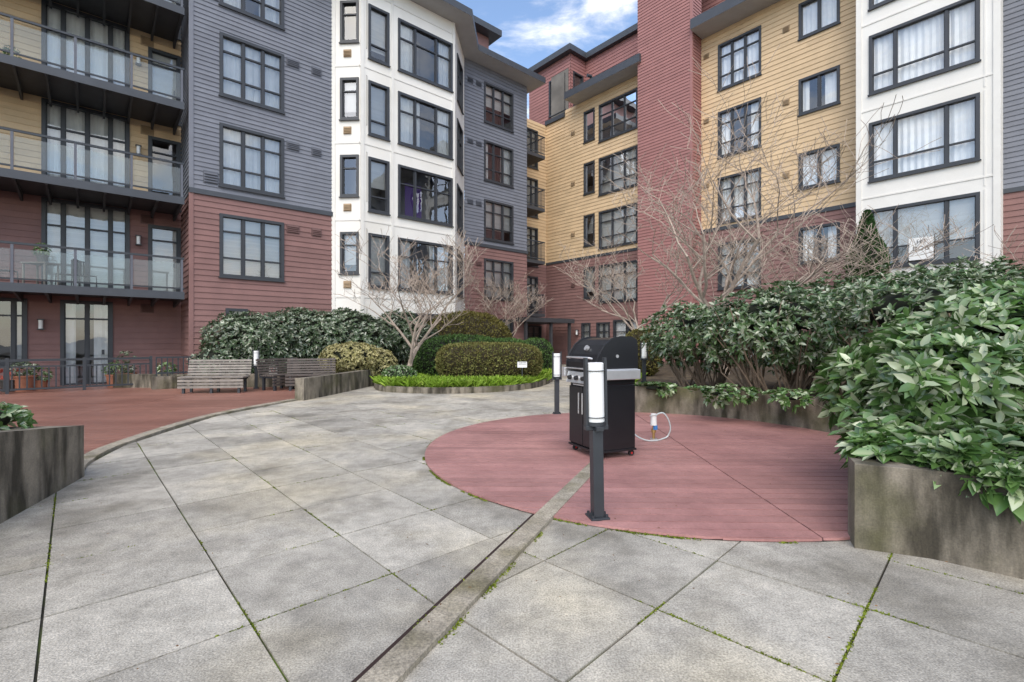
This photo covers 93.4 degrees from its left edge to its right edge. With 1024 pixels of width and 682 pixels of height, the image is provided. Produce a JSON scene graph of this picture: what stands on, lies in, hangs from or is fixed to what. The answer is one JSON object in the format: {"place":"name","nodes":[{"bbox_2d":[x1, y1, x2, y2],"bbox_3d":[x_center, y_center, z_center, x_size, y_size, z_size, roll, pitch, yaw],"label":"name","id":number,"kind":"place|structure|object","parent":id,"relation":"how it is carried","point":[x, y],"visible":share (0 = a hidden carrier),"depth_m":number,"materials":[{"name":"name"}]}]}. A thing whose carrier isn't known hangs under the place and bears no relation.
{"place":"outdoors","nodes":[
{"label":"outdoors","id":0,"kind":"place"},
{"bbox_2d":[0,269,18,282],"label":"patio chair","id":1,"kind":"object","parent":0,"point":[4,270],"visible":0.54,"depth_m":13.54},
{"bbox_2d":[35,60,179,287],"bbox_3d":[-14.705,-6.575,11.600,11.169,9.770,0.012,0,0,-41],"label":"balcony glass","id":2,"kind":"object","parent":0,"point":[107,180],"visible":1,"depth_m":14.06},
{"bbox_2d":[0,384,294,453],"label":"wood terrace","id":3,"kind":"structure","parent":0,"point":[104,415],"depth_m":10.32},
{"bbox_2d":[0,368,21,391],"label":"potted plant","id":4,"kind":"object","parent":3,"relation":"on","point":[1,381],"visible":0.34,"depth_m":13.04,"materials":[{"name":"ceramic"}]},
{"bbox_2d":[9,361,39,391],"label":"potted plant","id":5,"kind":"object","parent":3,"relation":"on","point":[23,380],"visible":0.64,"depth_m":13.19,"materials":[{"name":"ceramic"}]},
{"bbox_2d":[0,425,75,430],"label":"wall end","id":6,"kind":"structure","parent":3,"relation":"on","point":[12,428],"depth_m":4.86,"materials":[{"name":"concrete"}]},
{"bbox_2d":[25,367,52,389],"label":"potted plant","id":7,"kind":"object","parent":3,"relation":"on","point":[38,382],"visible":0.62,"depth_m":13.55,"materials":[{"name":"plant"}]},
{"bbox_2d":[0,356,151,393],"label":"metal fence","id":8,"kind":"object","parent":3,"relation":"on","point":[6,367],"visible":0.94,"depth_m":13.34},
{"bbox_2d":[101,362,126,386],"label":"potted plant","id":9,"kind":"object","parent":3,"relation":"on","point":[111,374],"visible":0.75,"depth_m":14.38,"materials":[{"name":"plant"}]},
{"bbox_2d":[116,351,141,373],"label":"potted plant","id":10,"kind":"object","parent":3,"relation":"on","point":[130,367],"visible":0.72,"depth_m":14.72,"materials":[{"name":"plant"}]},
{"bbox_2d":[151,376,180,389],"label":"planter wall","id":11,"kind":"structure","parent":3,"relation":"on","point":[164,382],"depth_m":13.87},
{"bbox_2d":[156,356,191,375],"bbox_3d":[-9.915,0.752,14.168,0.875,0.595,0.040,0,0,-41],"label":"metal fence","id":12,"kind":"object","parent":11,"relation":"on","point":[172,372],"visible":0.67,"depth_m":14.14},
{"bbox_2d":[155,361,176,373],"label":"potted plant","id":13,"kind":"object","parent":3,"relation":"on","point":[165,370],"visible":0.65,"depth_m":14.41,"materials":[{"name":"plant"}]},
{"bbox_2d":[177,359,251,393],"bbox_3d":[-7.965,0.940,13.009,1.600,0.880,0.700,0,0,-8],"label":"park bench","id":14,"kind":"object","parent":3,"relation":"on","point":[240,377],"visible":1,"depth_m":13.11,"materials":[{"name":"grey wood"}]},
{"bbox_2d":[113,373,315,387],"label":"planter wall","id":15,"kind":"structure","parent":3,"relation":"on","point":[140,380],"depth_m":14.25,"materials":[{"name":"concrete"}]},
{"bbox_2d":[253,350,259,388],"bbox_3d":[-7.420,0.819,14.000,0.184,1.138,0.176,0,0,-30],"label":"bollard light","id":16,"kind":"object","parent":3,"relation":"on","point":[256,354],"visible":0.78,"depth_m":13.96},
{"bbox_2d":[255,357,310,390],"bbox_3d":[-6.603,0.940,14.038,0.700,0.880,1.500,0,0,20],"label":"park bench","id":17,"kind":"object","parent":3,"relation":"on","point":[281,377],"visible":0.66,"depth_m":13.67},
{"bbox_2d":[285,358,335,390],"bbox_3d":[-5.738,0.940,13.803,1.300,0.880,0.700,0,0,-20],"label":"park bench","id":18,"kind":"object","parent":3,"relation":"on","point":[292,371],"visible":0.6,"depth_m":13.94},
{"bbox_2d":[0,0,526,385],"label":"siding","id":19,"kind":"object","parent":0,"point":[304,38],"depth_m":16.82,"materials":[{"name":"wood"}]},
{"bbox_2d":[37,53,141,329],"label":"wall lamp brackets","id":20,"kind":"object","parent":19,"relation":"attached to","point":[138,64],"depth_m":16.00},
{"bbox_2d":[38,57,139,328],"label":"wall lamp shades","id":21,"kind":"object","parent":20,"relation":"attached to","point":[40,324],"depth_m":16.00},
{"bbox_2d":[189,0,193,367],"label":"corner boards","id":22,"kind":"object","parent":19,"relation":"attached to","point":[191,93],"depth_m":15.43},
{"bbox_2d":[0,0,509,382],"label":"room interiors","id":23,"kind":"object","parent":19,"relation":"in","point":[164,173],"visible":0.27,"depth_m":19.86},
{"bbox_2d":[405,183,420,217],"bbox_3d":[-4.254,-5.880,20.800,0.608,1.700,0.527,0,0,0],"label":"wall hanging","id":24,"kind":"object","parent":23,"relation":"attached to","point":[408,201],"depth_m":20.71},
{"bbox_2d":[0,3,513,365],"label":"window sills","id":25,"kind":"structure","parent":19,"relation":"attached to","point":[273,25],"depth_m":18.34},
{"bbox_2d":[141,214,481,312],"bbox_3d":[-6.480,-2.600,19.558,13.615,3.300,1.790,0,0,-37],"label":"wall vent","id":26,"kind":"object","parent":19,"relation":"on","point":[148,219],"visible":0.88,"depth_m":17.30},
{"bbox_2d":[203,0,481,206],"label":"wall vent","id":27,"kind":"object","parent":19,"relation":"attached to","point":[210,177],"visible":1,"depth_m":17.54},
{"bbox_2d":[189,187,527,253],"bbox_3d":[-4.706,-4.830,20.876,0.459,0.160,15.664,0,0,44],"label":"belt course","id":28,"kind":"object","parent":19,"relation":"on","point":[251,200],"visible":0.93,"depth_m":17.08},
{"bbox_2d":[411,0,544,93],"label":"eave soffit","id":29,"kind":"structure","parent":19,"relation":"attached to","point":[464,24],"depth_m":22.66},
{"bbox_2d":[443,0,545,82],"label":"roof eaves","id":30,"kind":"object","parent":29,"relation":"on","point":[469,11],"visible":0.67,"depth_m":23.70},
{"bbox_2d":[370,367,551,387],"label":"groundcover grass","id":31,"kind":"structure","parent":0,"point":[422,380],"depth_m":13.51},
{"bbox_2d":[33,382,889,681],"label":"pavement joint","id":32,"kind":"object","parent":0,"point":[235,600],"depth_m":2.56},
{"bbox_2d":[637,0,701,361],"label":"tower siding","id":33,"kind":"object","parent":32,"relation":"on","point":[663,49],"visible":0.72,"depth_m":23.10,"materials":[{"name":"wood"}]},
{"bbox_2d":[564,0,745,98],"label":"roof eaves","id":34,"kind":"object","parent":33,"relation":"attached to","point":[712,12],"visible":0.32,"depth_m":24.20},
{"bbox_2d":[529,0,724,124],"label":"penthouse siding","id":35,"kind":"object","parent":34,"relation":"on","point":[620,52],"visible":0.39,"depth_m":29.78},
{"bbox_2d":[528,23,637,72],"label":"penthouse roof","id":36,"kind":"structure","parent":35,"relation":"on","point":[559,54],"depth_m":29.45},
{"bbox_2d":[564,0,780,104],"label":"eave soffit","id":37,"kind":"structure","parent":34,"relation":"attached to","point":[729,17],"depth_m":21.84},
{"bbox_2d":[690,0,692,308],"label":"tower corner boards","id":38,"kind":"object","parent":33,"relation":"attached to","point":[691,96],"visible":0.44,"depth_m":22.05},
{"bbox_2d":[477,32,488,48],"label":"penthouse walls","id":39,"kind":"structure","parent":0,"point":[483,40],"depth_m":27.70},
{"bbox_2d":[473,15,501,45],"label":"penthouse roof","id":40,"kind":"structure","parent":39,"relation":"on","point":[492,33],"depth_m":27.39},
{"bbox_2d":[0,364,1023,681],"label":"stone paving","id":41,"kind":"structure","parent":0,"point":[154,602],"depth_m":2.79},
{"bbox_2d":[0,425,83,523],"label":"planter wall","id":42,"kind":"structure","parent":41,"relation":"on","point":[37,465],"depth_m":4.16,"materials":[{"name":"concrete"}]},
{"bbox_2d":[84,399,589,681],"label":"concrete edging","id":43,"kind":"object","parent":41,"relation":"on","point":[403,655],"visible":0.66,"depth_m":2.72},
{"bbox_2d":[295,364,414,400],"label":"ramp wall","id":44,"kind":"structure","parent":41,"relation":"on","point":[311,387],"depth_m":12.54,"materials":[{"name":"concrete"}]},
{"bbox_2d":[374,378,552,393],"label":"curb","id":45,"kind":"structure","parent":41,"relation":"on","point":[448,390],"depth_m":13.06,"materials":[{"name":"concrete"}]},
{"bbox_2d":[381,364,416,377],"bbox_3d":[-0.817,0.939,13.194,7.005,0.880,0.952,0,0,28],"label":"shrub","id":46,"kind":"object","parent":45,"relation":"on","point":[398,370],"visible":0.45,"depth_m":14.36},
{"bbox_2d":[333,226,486,366],"bbox_3d":[-3.331,-1.114,15.793,4.694,4.865,5.304,0,0,-23],"label":"bare tree","id":47,"kind":"object","parent":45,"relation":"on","point":[414,349],"visible":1,"depth_m":15.68,"materials":[{"name":"brown plant"}]},
{"bbox_2d":[426,310,512,338],"bbox_3d":[-2.122,0.280,21.001,4.584,3.277,3.199,0,0,0],"label":"clipped hedge","id":48,"kind":"object","parent":45,"relation":"on","point":[482,323],"visible":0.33,"depth_m":20.06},
{"bbox_2d":[409,333,530,376],"bbox_3d":[-1.367,0.632,17.667,4.740,1.853,2.895,0,0,0],"label":"clipped hedge","id":49,"kind":"object","parent":45,"relation":"on","point":[424,361],"visible":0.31,"depth_m":16.83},
{"bbox_2d":[434,341,542,377],"bbox_3d":[-0.715,0.651,15.296,3.421,1.305,1.855,0,0,0],"label":"clipped hedge","id":50,"kind":"object","parent":45,"relation":"on","point":[478,358],"visible":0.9,"depth_m":14.58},
{"bbox_2d":[461,270,553,337],"bbox_3d":[-0.570,-1.165,24.130,5.021,4.772,6.083,0,0,26],"label":"bare tree","id":51,"kind":"object","parent":45,"relation":"on","point":[517,300],"visible":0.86,"depth_m":24.09,"materials":[{"name":"brown plant"}]},
{"bbox_2d":[517,362,526,378],"bbox_3d":[0.300,0.945,14.206,0.280,0.670,0.028,0,0,0],"label":"garden sign","id":52,"kind":"object","parent":45,"relation":"on","point":[522,365],"visible":1,"depth_m":14.20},
{"bbox_2d":[525,337,553,368],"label":"clipped hedge","id":53,"kind":"object","parent":45,"relation":"on","point":[544,346],"visible":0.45,"depth_m":18.32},
{"bbox_2d":[2,410,1022,681],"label":"moss","id":54,"kind":"object","parent":41,"relation":"on","point":[848,646],"visible":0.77,"depth_m":2.68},
{"bbox_2d":[524,322,570,353],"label":"entrance posts","id":55,"kind":"object","parent":41,"relation":"on","point":[550,333],"visible":0.41,"depth_m":26.79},
{"bbox_2d":[527,150,544,316],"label":"balcony decks","id":56,"kind":"object","parent":55,"relation":"on","point":[533,158],"visible":0.29,"depth_m":27.35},
{"bbox_2d":[527,130,544,313],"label":"balcony rails","id":57,"kind":"object","parent":56,"relation":"on","point":[537,205],"visible":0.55,"depth_m":27.21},
{"bbox_2d":[516,317,574,324],"bbox_3d":[1.229,-1.140,27.576,3.799,0.240,2.850,0,0,-41],"label":"entrance canopy","id":58,"kind":"object","parent":55,"relation":"on","point":[534,320],"visible":0.71,"depth_m":26.61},
{"bbox_2d":[425,412,876,541],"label":"round wood deck","id":59,"kind":"structure","parent":41,"relation":"on","point":[672,484],"depth_m":4.97,"materials":[{"name":"wood"}]},
{"bbox_2d":[552,352,561,413],"bbox_3d":[0.850,0.794,9.150,0.184,1.188,0.176,0,0,-5],"label":"bollard light","id":60,"kind":"object","parent":59,"relation":"on","point":[556,367],"visible":1,"depth_m":9.11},
{"bbox_2d":[583,357,609,520],"bbox_3d":[0.657,0.754,3.768,0.184,1.248,0.176,-1,0,-12],"label":"bollard light","id":61,"kind":"object","parent":59,"relation":"on","point":[595,401],"visible":1,"depth_m":3.73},
{"bbox_2d":[562,336,639,457],"bbox_3d":[1.069,0.660,5.936,0.646,1.436,0.820,0,0,-25],"label":"gas grill","id":62,"kind":"object","parent":59,"relation":"on","point":[620,353],"visible":0.73,"depth_m":5.72,"materials":[{"name":"metal"}]},
{"bbox_2d":[569,385,588,446],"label":"door panels","id":63,"kind":"structure","parent":62,"relation":"in","point":[577,434],"depth_m":5.95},
{"bbox_2d":[635,412,670,440],"bbox_3d":[1.802,1.184,6.695,0.846,0.387,0.210,0,0,0],"label":"hose bib","id":64,"kind":"object","parent":59,"relation":"on","point":[653,421],"visible":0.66,"depth_m":6.72,"materials":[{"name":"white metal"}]},
{"bbox_2d":[635,386,838,432],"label":"planter wall","id":65,"kind":"structure","parent":59,"relation":"on","point":[683,400],"depth_m":8.49,"materials":[{"name":"concrete"}]},
{"bbox_2d":[527,0,1023,366],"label":"siding","id":66,"kind":"object","parent":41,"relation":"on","point":[566,302],"depth_m":19.61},
{"bbox_2d":[571,245,789,287],"bbox_3d":[7.412,-3.745,24.206,0.075,1.150,11.925,0,0,-41],"label":"wall vent","id":67,"kind":"object","parent":66,"relation":"attached to","point":[572,285],"visible":0.58,"depth_m":19.85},
{"bbox_2d":[546,186,1023,264],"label":"belt course","id":68,"kind":"object","parent":66,"relation":"on","point":[853,204],"visible":0.67,"depth_m":19.97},
{"bbox_2d":[848,456,1023,578],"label":"planter wall","id":69,"kind":"structure","parent":41,"relation":"on","point":[900,508],"depth_m":3.10,"materials":[{"name":"concrete"}]},
{"bbox_2d":[456,0,637,195],"label":"sky","id":70,"kind":"structure","parent":0,"point":[532,30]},
{"bbox_2d":[527,0,855,264],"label":"yellow siding","id":71,"kind":"object","parent":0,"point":[568,156],"visible":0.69,"depth_m":20.68,"materials":[{"name":"wood"}]},
{"bbox_2d":[545,113,564,125],"bbox_3d":[2.708,-13.625,29.746,0.320,0.250,1.611,0,0,-41],"label":"parapet cap","id":72,"kind":"object","parent":71,"relation":"on","point":[554,119],"visible":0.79,"depth_m":29.62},
{"bbox_2d":[571,25,789,236],"bbox_3d":[7.412,-9.745,24.206,0.075,7.150,11.925,0,0,-41],"label":"wall vent","id":73,"kind":"object","parent":71,"relation":"attached to","point":[787,100],"visible":0.92,"depth_m":19.87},
{"bbox_2d":[637,362,845,395],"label":"planter soil","id":74,"kind":"structure","parent":0,"point":[665,374],"depth_m":13.23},
{"bbox_2d":[640,342,647,381],"bbox_3d":[3.200,0.514,11.700,0.184,0.988,0.176,0,0,0],"label":"bollard light","id":75,"kind":"object","parent":74,"relation":"on","point":[643,355],"visible":0.81,"depth_m":11.66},
{"bbox_2d":[626,328,663,375],"bbox_3d":[3.748,0.359,13.992,1.238,1.495,1.207,0,0,0],"label":"clipped hedge","id":76,"kind":"object","parent":74,"relation":"on","point":[652,369],"visible":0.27,"depth_m":13.58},
{"bbox_2d":[557,209,754,330],"bbox_3d":[4.799,-1.595,16.029,6.577,5.226,6.247,0,0,0],"label":"bare tree","id":77,"kind":"object","parent":74,"relation":"on","point":[592,276],"visible":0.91,"depth_m":16.23,"materials":[{"name":"brown plant"}]},
{"bbox_2d":[635,381,815,412],"bbox_3d":[3.445,0.929,8.323,1.015,0.456,3.118,0,0,-44],"label":"groundcover plant","id":78,"kind":"object","parent":74,"relation":"on","point":[725,397],"visible":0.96,"depth_m":7.99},
{"bbox_2d":[606,45,941,373],"bbox_3d":[6.737,-3.324,13.931,8.617,8.692,6.728,0,0,38],"label":"bare tree","id":79,"kind":"object","parent":74,"relation":"on","point":[727,291],"visible":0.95,"depth_m":13.37,"materials":[{"name":"brown plant"}]},
{"bbox_2d":[666,183,993,376],"bbox_3d":[8.258,-1.812,13.170,7.123,5.656,5.353,0,0,39],"label":"bare tree","id":80,"kind":"object","parent":74,"relation":"on","point":[773,270],"visible":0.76,"depth_m":12.54,"materials":[{"name":"brown plant"}]},
{"bbox_2d":[639,255,1023,393],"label":"rhododendron shrub","id":81,"kind":"object","parent":74,"relation":"on","point":[737,334],"visible":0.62,"depth_m":8.14,"materials":[{"name":"plant"}]},
{"bbox_2d":[843,209,896,289],"bbox_3d":[10.290,-1.367,14.007,1.726,4.935,1.775,0,0,0],"label":"conifer tree","id":82,"kind":"object","parent":74,"relation":"on","point":[870,219],"visible":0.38,"depth_m":13.70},
{"bbox_2d":[809,278,1023,448],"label":"rhododendron shrub","id":83,"kind":"object","parent":74,"relation":"on","point":[947,356],"visible":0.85,"depth_m":3.93,"materials":[{"name":"plant"}]},
{"bbox_2d":[827,409,1023,524],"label":"leafy shrub","id":84,"kind":"object","parent":74,"relation":"on","point":[970,446],"visible":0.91,"depth_m":3.19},
{"bbox_2d":[945,226,1023,270],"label":"bare tree","id":85,"kind":"object","parent":74,"relation":"on","point":[1007,250],"visible":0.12,"depth_m":11.44,"materials":[{"name":"brown plant"}]},
{"label":"planter soil","id":86,"kind":"structure","parent":0,"visible":0},
{"bbox_2d":[186,322,442,372],"bbox_3d":[-6.507,0.160,18.224,9.894,2.086,2.869,0,0,-41],"label":"rhododendron shrub","id":87,"kind":"object","parent":86,"relation":"on","point":[218,354],"visible":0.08,"depth_m":14.70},
{"bbox_2d":[198,306,438,373],"bbox_3d":[-6.231,-0.027,16.708,7.834,2.464,3.100,0,0,-32],"label":"rhododendron shrub","id":88,"kind":"object","parent":86,"relation":"on","point":[307,334],"visible":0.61,"depth_m":15.65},
{"bbox_2d":[317,341,397,376],"bbox_3d":[-4.864,0.617,15.175,2.456,1.248,1.657,0,0,0],"label":"variegated shrub","id":89,"kind":"object","parent":86,"relation":"on","point":[351,356],"visible":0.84,"depth_m":14.76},
{"label":"ground","id":90,"kind":"structure","parent":0,"visible":0},
{"bbox_2d":[0,0,513,385],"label":"window frames","id":91,"kind":"structure","parent":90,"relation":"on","point":[111,117],"depth_m":16.84,"materials":[{"name":"metal"}]},
{"bbox_2d":[0,0,180,190],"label":"yellow siding","id":92,"kind":"object","parent":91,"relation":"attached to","point":[17,113],"visible":0.6,"depth_m":14.49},
{"bbox_2d":[0,0,183,300],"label":"balcony decks","id":93,"kind":"object","parent":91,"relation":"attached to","point":[62,89],"visible":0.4,"depth_m":14.95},
{"bbox_2d":[2,45,21,58],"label":"potted plant","id":94,"kind":"object","parent":93,"relation":"on","point":[5,48],"visible":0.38,"depth_m":13.37,"materials":[{"name":"plant"}]},
{"bbox_2d":[20,262,60,284],"bbox_3d":[-13.430,-1.875,13.766,0.700,0.690,0.500,0,0,0],"label":"patio table","id":95,"kind":"object","parent":93,"relation":"on","point":[43,264],"visible":0.71,"depth_m":13.64,"materials":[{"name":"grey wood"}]},
{"bbox_2d":[32,243,51,261],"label":"potted plant","id":96,"kind":"object","parent":95,"relation":"on","point":[40,257],"visible":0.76,"depth_m":13.72,"materials":[{"name":"plant"}]},
{"bbox_2d":[55,259,79,285],"bbox_3d":[-13.140,-1.975,14.280,0.455,0.891,0.422,0,0,-21],"label":"patio chair","id":97,"kind":"object","parent":93,"relation":"on","point":[78,267],"visible":0.62,"depth_m":14.38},
{"bbox_2d":[71,260,96,286],"bbox_3d":[-12.868,-1.975,14.524,0.455,0.891,0.422,0,0,4],"label":"patio chair","id":98,"kind":"object","parent":93,"relation":"on","point":[81,275],"visible":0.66,"depth_m":14.59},
{"bbox_2d":[0,0,183,298],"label":"balcony fascia","id":99,"kind":"structure","parent":93,"relation":"attached to","point":[43,178],"depth_m":13.84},
{"bbox_2d":[10,0,182,291],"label":"balcony posts","id":100,"kind":"object","parent":93,"relation":"on","point":[75,158],"visible":1,"depth_m":13.63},
{"bbox_2d":[0,0,183,288],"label":"balcony rails","id":101,"kind":"object","parent":100,"relation":"attached to","point":[76,142],"visible":1,"depth_m":13.83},
{"bbox_2d":[12,0,182,307],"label":"balcony joists","id":102,"kind":"object","parent":93,"relation":"attached to","point":[19,296],"visible":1,"depth_m":14.88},
{"bbox_2d":[141,35,350,287],"bbox_3d":[-9.297,-6.545,17.312,6.713,9.070,0.198,0,0,-19],"label":"wall vent","id":103,"kind":"object","parent":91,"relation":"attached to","point":[147,42],"visible":0.97,"depth_m":18.30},
{"bbox_2d":[10,0,509,383],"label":"window curtains","id":104,"kind":"object","parent":91,"relation":"attached to","point":[75,25],"depth_m":16.01,"materials":[{"name":"fabric"}]},
{"bbox_2d":[47,0,509,334],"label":"window blinds","id":105,"kind":"object","parent":91,"relation":"attached to","point":[164,80],"depth_m":16.73,"materials":[{"name":"fabric"}]},
{"bbox_2d":[335,0,463,363],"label":"white cladding","id":106,"kind":"structure","parent":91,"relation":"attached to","point":[354,135],"depth_m":19.12,"materials":[{"name":"paint"}]},
{"bbox_2d":[331,0,454,312],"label":"white corner trim","id":107,"kind":"structure","parent":106,"relation":"attached to","point":[362,141],"depth_m":18.38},
{"bbox_2d":[335,0,455,302],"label":"white reveals","id":108,"kind":"object","parent":106,"relation":"attached to","point":[394,152],"visible":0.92,"depth_m":19.30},
{"bbox_2d":[527,68,974,337],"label":"room interiors","id":109,"kind":"object","parent":90,"relation":"on","point":[557,93],"visible":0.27,"depth_m":22.49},
{"bbox_2d":[527,0,979,358],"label":"window frames","id":110,"kind":"structure","parent":90,"relation":"on","point":[945,10],"depth_m":18.95,"materials":[{"name":"metal"}]},
{"bbox_2d":[586,91,635,244],"bbox_3d":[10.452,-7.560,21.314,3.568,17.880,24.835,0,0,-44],"label":"window glass","id":111,"kind":"object","parent":110,"relation":"in","point":[619,116],"visible":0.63,"depth_m":26.79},
{"bbox_2d":[527,132,974,337],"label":"window blinds","id":112,"kind":"object","parent":110,"relation":"attached to","point":[961,210],"depth_m":20.80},
{"bbox_2d":[528,0,980,303],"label":"window sills","id":113,"kind":"structure","parent":110,"relation":"attached to","point":[929,76],"depth_m":18.46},
{"bbox_2d":[616,0,974,356],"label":"window curtains","id":114,"kind":"object","parent":110,"relation":"attached to","point":[921,39],"depth_m":16.25,"materials":[{"name":"fabric"}]},
{"bbox_2d":[909,236,933,260],"bbox_3d":[13.303,-3.010,15.700,0.012,0.720,0.620,0,0,-41],"label":"window poster","id":115,"kind":"object","parent":110,"relation":"attached to","point":[911,248],"depth_m":15.71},
{"bbox_2d":[862,0,1002,280],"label":"white cladding","id":116,"kind":"structure","parent":110,"relation":"attached to","point":[952,173],"depth_m":15.50,"materials":[{"name":"paint"}]},
{"bbox_2d":[861,0,992,279],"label":"white reveals","id":117,"kind":"object","parent":116,"relation":"attached to","point":[918,96],"visible":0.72,"depth_m":15.79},
{"bbox_2d":[856,0,1000,274],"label":"white corner trim","id":118,"kind":"structure","parent":116,"relation":"attached to","point":[997,117],"depth_m":14.44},
{"bbox_2d":[984,0,985,271],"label":"white panel joints","id":119,"kind":"object","parent":116,"relation":"attached to","point":[984,131],"visible":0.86,"depth_m":14.62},
{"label":"planter soil","id":120,"kind":"structure","parent":0,"visible":0},
{"bbox_2d":[0,401,37,430],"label":"evergreen shrub","id":121,"kind":"object","parent":120,"relation":"on","point":[10,414],"visible":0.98,"depth_m":4.73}
]}

